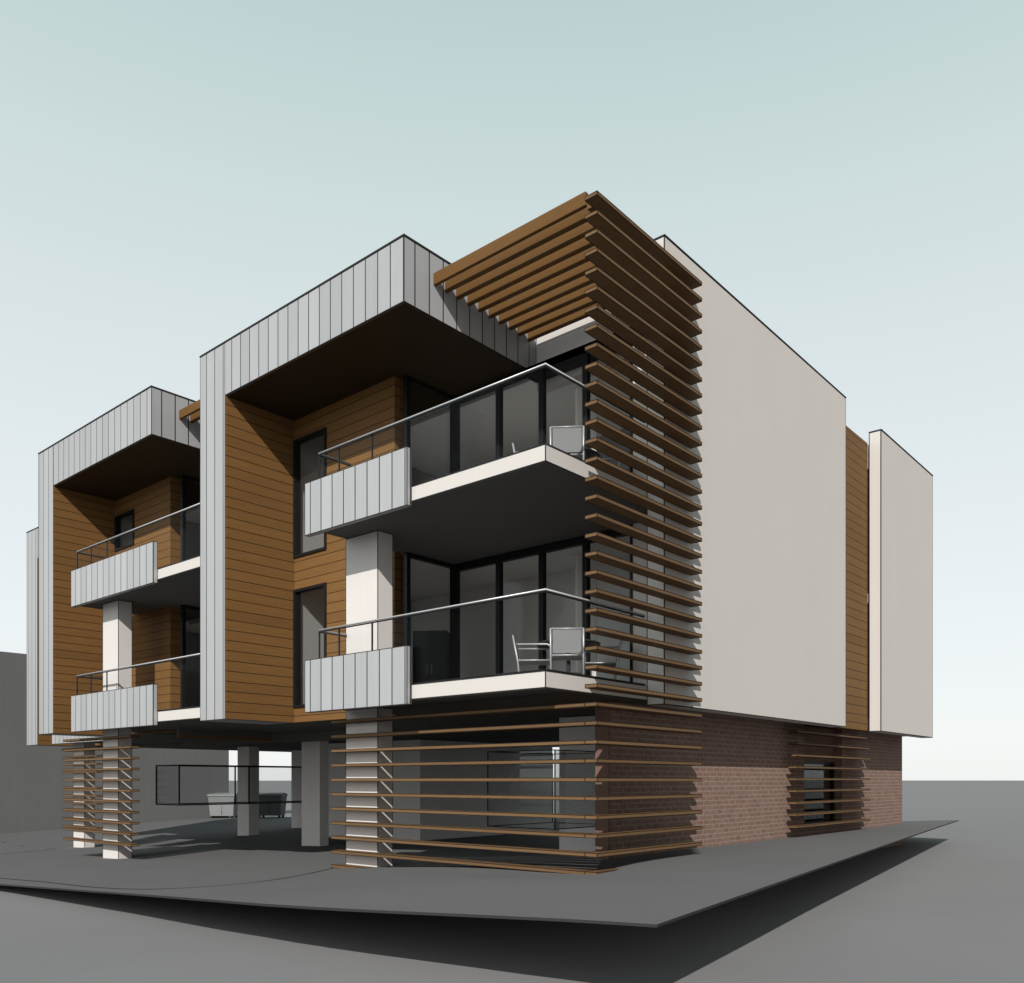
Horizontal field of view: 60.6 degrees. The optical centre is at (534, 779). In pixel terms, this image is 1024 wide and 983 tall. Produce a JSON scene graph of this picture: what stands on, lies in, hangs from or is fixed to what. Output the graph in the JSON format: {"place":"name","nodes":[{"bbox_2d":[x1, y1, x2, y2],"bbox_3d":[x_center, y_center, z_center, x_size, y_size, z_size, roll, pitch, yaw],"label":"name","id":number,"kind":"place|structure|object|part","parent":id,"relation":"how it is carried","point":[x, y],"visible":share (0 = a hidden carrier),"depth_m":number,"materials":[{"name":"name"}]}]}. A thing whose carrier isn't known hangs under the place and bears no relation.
{"place":"outdoors","nodes":[
{"label":"outdoors","id":0,"kind":"place"},
{"bbox_2d":[156,765,301,805],"bbox_3d":[-9.253,0.772,28.674,1.436,2.464,5.784,0,0,40],"label":"glass screen","id":1,"kind":"object","parent":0,"point":[214,803],"visible":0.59,"depth_m":27.63,"materials":[{"name":"black metal"}]},
{"bbox_2d":[413,630,449,682],"bbox_3d":[-2.178,-2.290,18.512,0.720,1.660,0.540,0,0,5],"label":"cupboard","id":2,"kind":"object","parent":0,"point":[431,655],"visible":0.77,"depth_m":18.27,"materials":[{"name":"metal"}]},
{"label":"door","id":3,"kind":"part","parent":2,"relation":"part of","materials":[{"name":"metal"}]},
{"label":"door","id":4,"kind":"part","parent":2,"relation":"part of","materials":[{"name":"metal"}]},
{"bbox_2d":[0,816,958,927],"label":"pavement","id":5,"kind":"structure","parent":0,"point":[180,857],"depth_m":12.73,"materials":[{"name":"concrete"}]},
{"bbox_2d":[3,868,331,888],"bbox_3d":[-7.726,1.631,14.599,8.436,0.446,5.644,0,0,2],"label":"pavement joint","id":6,"kind":"object","parent":5,"relation":"on","point":[167,888],"visible":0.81,"depth_m":13.26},
{"bbox_2d":[207,793,237,817],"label":"wheeled bin","id":7,"kind":"object","parent":5,"relation":"on","point":[231,810],"visible":0.72,"depth_m":45.55,"materials":[{"name":"grey plastic"}]},
{"bbox_2d":[259,793,287,817],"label":"wheeled bin","id":8,"kind":"object","parent":5,"relation":"on","point":[276,809],"visible":0.67,"depth_m":45.59,"materials":[{"name":"plastic"}]},
{"bbox_2d":[26,190,932,874],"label":"apartment building","id":9,"kind":"structure","parent":5,"relation":"on","point":[300,520],"depth_m":16.66,"materials":[{"name":"grey metal"}]},
{"bbox_2d":[114,509,133,551],"bbox_3d":[-10.821,-6.590,23.179,1.080,0.940,0.130,0,0,40],"label":"window","id":10,"kind":"structure","parent":9,"relation":"in","point":[117,518],"depth_m":23.40,"materials":[{"name":"black metal"}]},
{"bbox_2d":[293,582,326,707],"bbox_3d":[-4.571,-2.727,17.921,1.105,2.455,0.130,0,0,40],"label":"window","id":11,"kind":"structure","parent":9,"relation":"in","point":[296,593],"depth_m":18.21,"materials":[{"name":"black metal"}]},
{"bbox_2d":[293,427,326,557],"bbox_3d":[-4.571,-5.837,17.921,1.105,2.445,0.130,0,0,40],"label":"window","id":12,"kind":"structure","parent":9,"relation":"in","point":[296,443],"depth_m":18.21,"materials":[{"name":"black metal"}]},
{"bbox_2d":[455,555,497,677],"bbox_3d":[-1.101,-2.826,16.746,1.132,2.759,0.100,0,0,40],"label":"sliding door","id":13,"kind":"structure","parent":9,"relation":"in","point":[491,560],"depth_m":16.99,"materials":[{"name":"black metal"}]},
{"bbox_2d":[455,379,497,471],"bbox_3d":[-1.101,-5.962,16.746,1.132,3.032,0.100,0,0,40],"label":"sliding door","id":14,"kind":"structure","parent":9,"relation":"in","point":[457,404],"depth_m":16.98,"materials":[{"name":"black metal"}]},
{"bbox_2d":[498,545,540,673],"bbox_3d":[-0.267,-2.826,16.044,1.042,2.759,0.100,0,0,40],"label":"sliding door","id":15,"kind":"structure","parent":9,"relation":"in","point":[535,550],"depth_m":16.21,"materials":[{"name":"black metal"}]},
{"bbox_2d":[498,362,540,457],"bbox_3d":[-0.267,-5.962,16.044,1.042,3.032,0.100,0,0,40],"label":"sliding door","id":16,"kind":"structure","parent":9,"relation":"in","point":[500,388],"depth_m":16.25,"materials":[{"name":"black metal"}]},
{"bbox_2d":[512,635,549,671],"bbox_3d":[-0.044,-1.863,13.915,0.622,0.811,0.522,0,0,2],"label":"garden chair","id":17,"kind":"object","parent":9,"relation":"on","point":[533,662],"visible":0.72,"depth_m":13.74,"materials":[{"name":"silver metal"}]},
{"bbox_2d":[487,749,594,829],"bbox_3d":[0.336,0.160,15.804,1.550,1.340,1.848,0,0,40],"label":"window frame","id":18,"kind":"object","parent":9,"relation":"attached to","point":[554,822],"visible":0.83,"depth_m":15.43,"materials":[{"name":"black metal"}]},
{"bbox_2d":[541,535,584,668],"bbox_3d":[0.508,-2.826,15.393,0.977,2.759,0.100,0,0,40],"label":"sliding door","id":19,"kind":"structure","parent":9,"relation":"in","point":[580,540],"depth_m":15.52,"materials":[{"name":"black metal"}]},
{"bbox_2d":[541,346,584,443],"bbox_3d":[0.508,-5.962,15.393,0.977,3.032,0.100,0,0,40],"label":"sliding door","id":20,"kind":"structure","parent":9,"relation":"in","point":[570,353],"depth_m":15.51,"materials":[{"name":"black metal"}]},
{"bbox_2d":[549,627,584,674],"bbox_3d":[0.496,-1.863,13.324,0.522,0.811,0.622,0,0,4],"label":"garden chair","id":21,"kind":"object","parent":9,"relation":"on","point":[567,640],"visible":0.84,"depth_m":13.07,"materials":[{"name":"grey fabric"}]},
{"bbox_2d":[549,425,584,460],"bbox_3d":[0.496,-4.862,13.324,0.522,0.811,0.622,0,0,4],"label":"garden chair","id":22,"kind":"object","parent":9,"relation":"on","point":[567,439],"visible":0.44,"depth_m":13.06,"materials":[{"name":"grey fabric"}]},
{"bbox_2d":[537,639,600,671],"bbox_3d":[0.538,-1.832,14.126,1.040,0.745,1.040,0,0,40],"label":"garden table","id":23,"kind":"object","parent":9,"relation":"on","point":[588,642],"visible":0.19,"depth_m":13.99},
{"bbox_2d":[569,447,599,458],"bbox_3d":[0.538,-4.831,14.126,1.040,0.745,1.040,0,0,40],"label":"garden table","id":24,"kind":"object","parent":9,"relation":"on","point":[589,453],"visible":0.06,"depth_m":13.85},
{"bbox_2d":[572,550,599,675],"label":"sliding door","id":25,"kind":"structure","parent":9,"relation":"hanging from","point":[578,593],"depth_m":15.58,"materials":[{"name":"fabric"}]},
{"bbox_2d":[572,379,599,450],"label":"sliding door","id":26,"kind":"structure","parent":9,"relation":"hanging from","point":[578,408],"depth_m":15.58,"materials":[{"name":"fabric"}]},
{"bbox_2d":[585,640,622,678],"bbox_3d":[1.101,-1.863,14.221,0.622,0.811,0.522,0,0,2],"label":"garden chair","id":27,"kind":"object","parent":9,"relation":"on","point":[613,664],"visible":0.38,"depth_m":13.97,"materials":[{"name":"silver metal"}]},
{"bbox_2d":[585,524,632,681],"bbox_3d":[1.258,-2.826,14.762,0.977,2.759,0.100,0,0,40],"label":"sliding door","id":28,"kind":"structure","parent":9,"relation":"in","point":[609,532],"depth_m":15.01,"materials":[{"name":"black metal"}]},
{"bbox_2d":[585,329,633,472],"bbox_3d":[1.258,-5.962,14.762,0.977,3.032,0.100,0,0,40],"label":"sliding door","id":29,"kind":"structure","parent":9,"relation":"in","point":[587,356],"depth_m":15.02,"materials":[{"name":"black metal"}]},
{"bbox_2d":[804,761,834,823],"bbox_3d":[6.367,0.289,19.951,0.080,1.418,2.176,0,0,40],"label":"window","id":30,"kind":"structure","parent":9,"relation":"in","point":[832,764],"depth_m":20.71,"materials":[{"name":"black metal"}]},
{"bbox_2d":[0,780,1023,982],"bbox_3d":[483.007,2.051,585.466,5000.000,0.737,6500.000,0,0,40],"label":"ground","id":31,"kind":"structure","parent":0,"point":[944,904],"depth_m":10.11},
{"bbox_2d":[0,651,228,833],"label":"boundary wall","id":32,"kind":"structure","parent":31,"relation":"on","point":[32,783],"depth_m":39.85,"materials":[{"name":"grey concrete"}]},
{"bbox_2d":[0,0,1023,780],"label":"sky","id":33,"kind":"structure","parent":0,"point":[175,174],"materials":[{"name":"blue"}]}
]}

